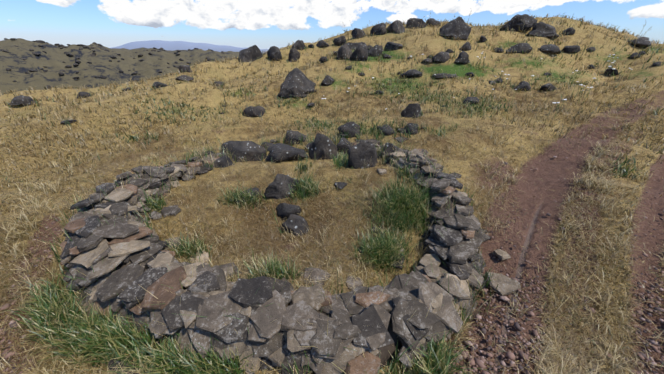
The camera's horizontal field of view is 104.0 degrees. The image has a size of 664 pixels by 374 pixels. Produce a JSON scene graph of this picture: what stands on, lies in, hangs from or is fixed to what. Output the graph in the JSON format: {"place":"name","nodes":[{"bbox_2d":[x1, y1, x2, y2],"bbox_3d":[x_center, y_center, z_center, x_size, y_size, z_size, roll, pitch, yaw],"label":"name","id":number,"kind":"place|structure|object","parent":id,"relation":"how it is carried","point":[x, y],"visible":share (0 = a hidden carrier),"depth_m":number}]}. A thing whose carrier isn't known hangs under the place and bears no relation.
{"place":"outdoors","nodes":[
{"label":"outdoors","id":0,"kind":"place"},
{"bbox_2d":[0,16,663,373],"bbox_3d":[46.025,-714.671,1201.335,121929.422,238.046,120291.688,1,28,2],"label":"terrain","id":1,"kind":"structure","parent":0,"point":[53,58],"depth_m":4.47},
{"bbox_2d":[1,38,237,87],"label":"rocks","id":2,"kind":"object","parent":1,"relation":"on","point":[78,61],"visible":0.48,"depth_m":176.59},
{"bbox_2d":[105,142,457,367],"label":"stones","id":3,"kind":"object","parent":1,"relation":"on","point":[385,355],"visible":0.04,"depth_m":1.51},
{"bbox_2d":[59,136,520,373],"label":"stone ring slabs","id":4,"kind":"structure","parent":1,"relation":"on","point":[285,334],"depth_m":1.67},
{"bbox_2d":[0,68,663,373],"bbox_3d":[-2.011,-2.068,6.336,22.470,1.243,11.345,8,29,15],"label":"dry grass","id":5,"kind":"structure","parent":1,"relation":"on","point":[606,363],"depth_m":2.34},
{"bbox_2d":[0,13,663,373],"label":"green grass","id":6,"kind":"structure","parent":1,"relation":"on","point":[108,335],"depth_m":2.77},
{"bbox_2d":[0,118,663,373],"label":"pebbles","id":7,"kind":"object","parent":1,"relation":"on","point":[479,362],"visible":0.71,"depth_m":1.67},
{"bbox_2d":[8,14,660,252],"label":"boulders","id":8,"kind":"object","parent":1,"relation":"on","point":[297,82],"visible":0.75,"depth_m":7.30},
{"bbox_2d":[322,10,663,123],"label":"flowers","id":9,"kind":"object","parent":1,"relation":"on","point":[540,61],"visible":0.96,"depth_m":9.25},
{"bbox_2d":[322,53,632,102],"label":"flower heads","id":10,"kind":"object","parent":9,"relation":"attached to","point":[531,75],"visible":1,"depth_m":6.94},
{"bbox_2d":[0,0,663,48],"label":"sky","id":11,"kind":"structure","parent":0,"point":[265,24]}
]}

